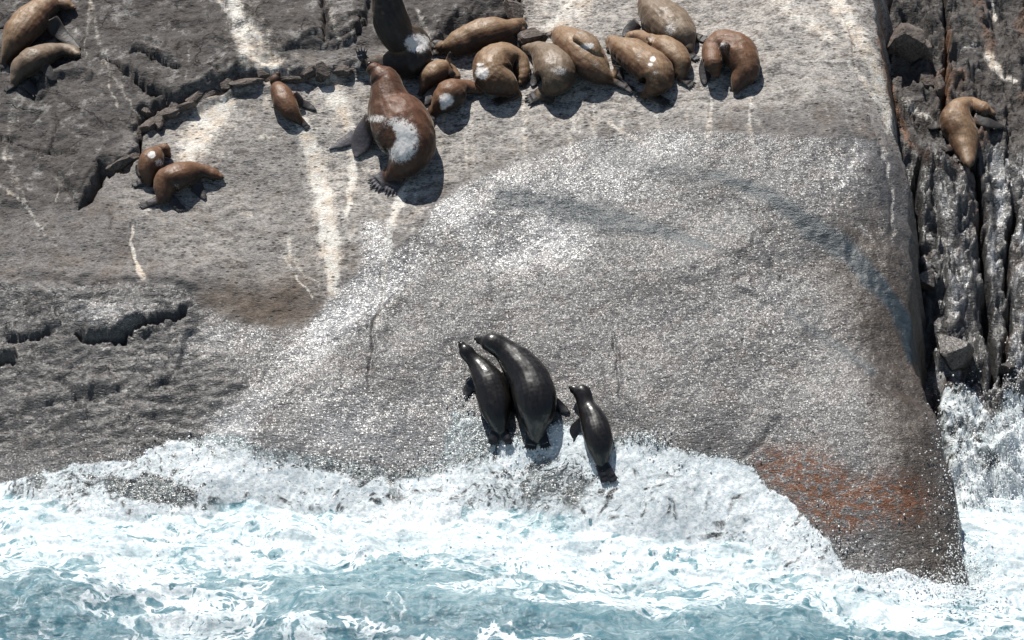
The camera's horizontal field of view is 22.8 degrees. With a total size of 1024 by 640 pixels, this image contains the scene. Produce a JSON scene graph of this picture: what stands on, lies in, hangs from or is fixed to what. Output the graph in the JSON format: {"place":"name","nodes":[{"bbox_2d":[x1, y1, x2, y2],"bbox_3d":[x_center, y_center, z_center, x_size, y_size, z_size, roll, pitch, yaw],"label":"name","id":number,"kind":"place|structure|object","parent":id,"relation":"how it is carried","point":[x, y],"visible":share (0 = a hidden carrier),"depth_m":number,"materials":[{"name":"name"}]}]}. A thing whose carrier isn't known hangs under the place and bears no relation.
{"place":"outdoors","nodes":[
{"label":"outdoors","id":0,"kind":"place"},
{"bbox_2d":[0,0,967,585],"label":"rock slope","id":1,"kind":"structure","parent":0,"point":[716,268],"depth_m":45.12,"materials":[{"name":"grey stone"}]},
{"bbox_2d":[0,0,80,69],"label":"seal","id":2,"kind":"object","parent":1,"relation":"on","point":[27,25],"visible":1,"depth_m":48.69,"materials":[{"name":"beige fur"}]},
{"bbox_2d":[3,43,80,96],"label":"seal","id":3,"kind":"object","parent":1,"relation":"on","point":[29,62],"visible":1,"depth_m":48.23,"materials":[{"name":"brown fur"}]},
{"bbox_2d":[105,152,139,171],"bbox_3d":[-7.196,-2.921,46.888,0.704,0.229,0.247,-23,61,-10],"label":"stone","id":4,"kind":"object","parent":1,"relation":"on","point":[124,162],"visible":1,"depth_m":46.80,"materials":[{"name":"grey stone"}]},
{"bbox_2d":[133,126,143,143],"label":"stone","id":5,"kind":"object","parent":1,"relation":"on","point":[138,132],"visible":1,"depth_m":47.34,"materials":[{"name":"grey stone"}]},
{"bbox_2d":[139,116,156,132],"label":"stone","id":6,"kind":"object","parent":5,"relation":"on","point":[148,125],"visible":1,"depth_m":47.29,"materials":[{"name":"grey stone"}]},
{"bbox_2d":[154,107,180,119],"bbox_3d":[-6.472,-3.839,47.456,0.579,0.242,0.230,-18,62,9],"label":"stone","id":7,"kind":"object","parent":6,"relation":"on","point":[168,113],"visible":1,"depth_m":47.36,"materials":[{"name":"grey stone"}]},
{"bbox_2d":[172,101,196,110],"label":"stone","id":8,"kind":"object","parent":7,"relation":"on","point":[186,106],"visible":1,"depth_m":47.43,"materials":[{"name":"grey stone"}]},
{"bbox_2d":[141,107,150,119],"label":"stone","id":9,"kind":"object","parent":1,"relation":"on","point":[145,113],"visible":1,"depth_m":47.53,"materials":[{"name":"grey stone"}]},
{"bbox_2d":[131,143,171,186],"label":"seal","id":10,"kind":"object","parent":1,"relation":"on","point":[149,165],"visible":1,"depth_m":46.45,"materials":[{"name":"orange fur"}]},
{"bbox_2d":[155,111,164,131],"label":"stone","id":11,"kind":"object","parent":1,"relation":"on","point":[159,122],"visible":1,"depth_m":47.30,"materials":[{"name":"grey stone"}]},
{"bbox_2d":[138,161,223,212],"bbox_3d":[-6.097,-2.461,46.401,1.603,0.780,0.746,-16,27,-34],"label":"seal","id":12,"kind":"object","parent":1,"relation":"on","point":[170,180],"visible":1,"depth_m":46.25,"materials":[{"name":"orange fur"}]},
{"bbox_2d":[185,88,204,101],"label":"stone","id":13,"kind":"object","parent":1,"relation":"on","point":[196,96],"visible":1,"depth_m":47.56,"materials":[{"name":"grey stone"}]},
{"bbox_2d":[197,89,220,101],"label":"stone","id":14,"kind":"object","parent":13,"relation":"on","point":[214,92],"visible":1,"depth_m":47.62,"materials":[{"name":"grey stone"}]},
{"bbox_2d":[220,74,236,92],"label":"stone","id":15,"kind":"object","parent":1,"relation":"on","point":[225,85],"visible":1,"depth_m":47.63,"materials":[{"name":"grey stone"}]},
{"bbox_2d":[229,78,263,86],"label":"stone","id":16,"kind":"object","parent":1,"relation":"on","point":[243,82],"visible":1,"depth_m":47.59,"materials":[{"name":"grey stone"}]},
{"bbox_2d":[257,70,269,78],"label":"stone","id":17,"kind":"object","parent":1,"relation":"on","point":[263,74],"visible":1,"depth_m":47.74,"materials":[{"name":"grey stone"}]},
{"bbox_2d":[270,71,315,129],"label":"seal","id":18,"kind":"object","parent":1,"relation":"on","point":[287,102],"visible":1,"depth_m":47.23,"materials":[{"name":"orange fur"}]},
{"bbox_2d":[281,76,308,83],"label":"stone","id":19,"kind":"object","parent":1,"relation":"on","point":[292,79],"visible":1,"depth_m":47.68,"materials":[{"name":"grey stone"}]},
{"bbox_2d":[299,66,315,79],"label":"stone","id":20,"kind":"object","parent":1,"relation":"on","point":[308,72],"visible":1,"depth_m":47.72,"materials":[{"name":"grey stone"}]},
{"bbox_2d":[315,61,331,82],"bbox_3d":[-3.561,-4.657,47.860,0.329,0.395,0.364,-9,68,-22],"label":"boulder","id":21,"kind":"object","parent":1,"relation":"on","point":[323,71],"visible":1,"depth_m":47.70,"materials":[{"name":"grey stone"}]},
{"bbox_2d":[332,65,354,75],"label":"boulder","id":22,"kind":"object","parent":1,"relation":"on","point":[342,70],"visible":1,"depth_m":47.81,"materials":[{"name":"grey stone"}]},
{"bbox_2d":[329,62,435,195],"bbox_3d":[-2.237,-3.531,46.745,1.882,2.082,1.422,21,30,41],"label":"seal","id":23,"kind":"object","parent":1,"relation":"on","point":[396,123],"visible":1,"depth_m":46.44,"materials":[{"name":"fur"}]},
{"bbox_2d":[353,0,431,78],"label":"seal","id":24,"kind":"object","parent":1,"relation":"on","point":[406,43],"visible":0.91,"depth_m":47.46,"materials":[{"name":"fur"}]},
{"bbox_2d":[416,52,460,96],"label":"seal","id":25,"kind":"object","parent":1,"relation":"on","point":[433,73],"visible":0.99,"depth_m":47.48,"materials":[{"name":"beige fur"}]},
{"bbox_2d":[419,78,484,122],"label":"seal","id":26,"kind":"object","parent":1,"relation":"on","point":[449,95],"visible":0.94,"depth_m":47.11,"materials":[{"name":"orange fur"}]},
{"bbox_2d":[431,17,525,55],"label":"seal","id":27,"kind":"object","parent":1,"relation":"on","point":[475,35],"visible":0.96,"depth_m":47.93,"materials":[{"name":"beige fur"}]},
{"bbox_2d":[458,341,513,445],"bbox_3d":[-0.379,1.244,43.801,0.687,1.411,1.633,-11,24,-25],"label":"seal","id":28,"kind":"object","parent":1,"relation":"on","point":[486,382],"visible":1,"depth_m":43.56,"materials":[{"name":"fur"}]},
{"bbox_2d":[472,42,529,105],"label":"seal","id":29,"kind":"object","parent":1,"relation":"on","point":[495,66],"visible":1,"depth_m":47.23,"materials":[{"name":"beige fur"}]},
{"bbox_2d":[503,0,523,18],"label":"rock","id":30,"kind":"object","parent":1,"relation":"on","point":[513,9],"visible":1,"depth_m":48.48,"materials":[{"name":"grey stone"}]},
{"bbox_2d":[474,332,569,450],"bbox_3d":[0.224,1.159,43.817,0.896,1.617,2.013,-13,25,-28],"label":"seal","id":31,"kind":"object","parent":1,"relation":"on","point":[537,404],"visible":1,"depth_m":43.37,"materials":[{"name":"fur"}]},
{"bbox_2d":[517,27,547,44],"bbox_3d":[0.366,-5.352,48.278,0.561,0.380,0.422,-13,49,-12],"label":"rock","id":32,"kind":"object","parent":1,"relation":"on","point":[530,35],"visible":0.81,"depth_m":48.09,"materials":[{"name":"grey stone"}]},
{"bbox_2d":[521,41,576,104],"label":"seal","id":33,"kind":"object","parent":1,"relation":"on","point":[555,71],"visible":1,"depth_m":47.02,"materials":[{"name":"brown fur"}]},
{"bbox_2d":[568,384,618,483],"bbox_3d":[1.411,1.922,43.147,0.564,1.286,1.581,-14,26,-31],"label":"seal","id":34,"kind":"object","parent":1,"relation":"on","point":[591,423],"visible":1,"depth_m":42.94,"materials":[{"name":"fur"}]},
{"bbox_2d":[551,26,637,92],"bbox_3d":[1.288,-4.965,47.468,0.837,1.005,2.518,-15,27,-33],"label":"seal","id":35,"kind":"object","parent":1,"relation":"on","point":[583,50],"visible":0.94,"depth_m":47.01,"materials":[{"name":"beige fur"}]},
{"bbox_2d":[605,35,674,105],"bbox_3d":[2.322,-4.707,47.193,0.747,0.974,2.174,-16,27,-34],"label":"seal","id":36,"kind":"object","parent":1,"relation":"on","point":[651,68],"visible":1,"depth_m":46.71,"materials":[{"name":"beige fur"}]},
{"bbox_2d":[625,30,695,87],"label":"seal","id":37,"kind":"object","parent":1,"relation":"on","point":[675,52],"visible":0.79,"depth_m":46.89,"materials":[{"name":"beige fur"}]},
{"bbox_2d":[622,0,707,60],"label":"seal","id":38,"kind":"object","parent":1,"relation":"on","point":[672,19],"visible":0.92,"depth_m":47.41,"materials":[{"name":"brown fur"}]},
{"bbox_2d":[699,29,759,93],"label":"seal","id":39,"kind":"object","parent":1,"relation":"on","point":[736,53],"visible":1,"depth_m":46.48,"materials":[{"name":"orange fur"}]},
{"bbox_2d":[0,382,1023,639],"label":"sea","id":40,"kind":"structure","parent":0,"point":[96,568],"depth_m":41.61,"materials":[{"name":"liquid"}]},
{"bbox_2d":[27,392,961,638],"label":"surf droplets","id":41,"kind":"object","parent":40,"relation":"on","point":[506,535],"visible":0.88,"depth_m":42.96,"materials":[{"name":"white liquid"}]},
{"bbox_2d":[817,334,1023,618],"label":"spray","id":42,"kind":"object","parent":40,"relation":"on","point":[963,561],"visible":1,"depth_m":43.25,"materials":[{"name":"white liquid"}]},
{"bbox_2d":[888,0,1023,499],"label":"rock cliff","id":43,"kind":"structure","parent":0,"point":[970,227],"depth_m":46.28,"materials":[{"name":"grey stone"}]},
{"bbox_2d":[886,22,925,62],"bbox_3d":[7.425,-5.239,48.038,0.598,0.682,0.768,-11,65,-25],"label":"boulder","id":44,"kind":"object","parent":43,"relation":"on","point":[906,41],"visible":1,"depth_m":47.87,"materials":[{"name":"grey stone"}]},
{"bbox_2d":[916,39,932,62],"bbox_3d":[7.769,-5.081,48.237,0.425,0.684,0.607,-1,22,-2],"label":"boulder","id":45,"kind":"object","parent":43,"relation":"on","point":[927,52],"visible":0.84,"depth_m":48.00,"materials":[{"name":"grey stone"}]},
{"bbox_2d":[916,72,934,88],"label":"boulder","id":46,"kind":"object","parent":43,"relation":"on","point":[927,79],"visible":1,"depth_m":47.74,"materials":[{"name":"grey stone"}]},
{"bbox_2d":[919,269,935,289],"bbox_3d":[7.471,-0.701,45.690,0.520,0.396,0.386,-8,-17,-18],"label":"boulder","id":47,"kind":"object","parent":43,"relation":"on","point":[927,280],"visible":0.84,"depth_m":45.51,"materials":[{"name":"grey stone"}]},
{"bbox_2d":[934,76,945,98],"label":"boulder","id":48,"kind":"object","parent":43,"relation":"on","point":[939,85],"visible":1,"depth_m":47.52,"materials":[{"name":"grey stone"}]},
{"bbox_2d":[937,334,973,371],"bbox_3d":[7.791,0.672,44.871,0.562,0.776,0.823,-43,40,-21],"label":"boulder","id":49,"kind":"object","parent":43,"relation":"on","point":[956,354],"visible":1,"depth_m":44.53,"materials":[{"name":"grey stone"}]},
{"bbox_2d":[928,97,1004,167],"bbox_3d":[8.325,-3.560,46.968,1.269,0.950,1.593,16,27,34],"label":"seal","id":50,"kind":"object","parent":43,"relation":"on","point":[956,123],"visible":1,"depth_m":46.72,"materials":[{"name":"beige fur"}]},
{"bbox_2d":[999,362,1014,376],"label":"boulder","id":51,"kind":"object","parent":43,"relation":"on","point":[1004,368],"visible":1,"depth_m":44.70,"materials":[{"name":"grey stone"}]}
]}

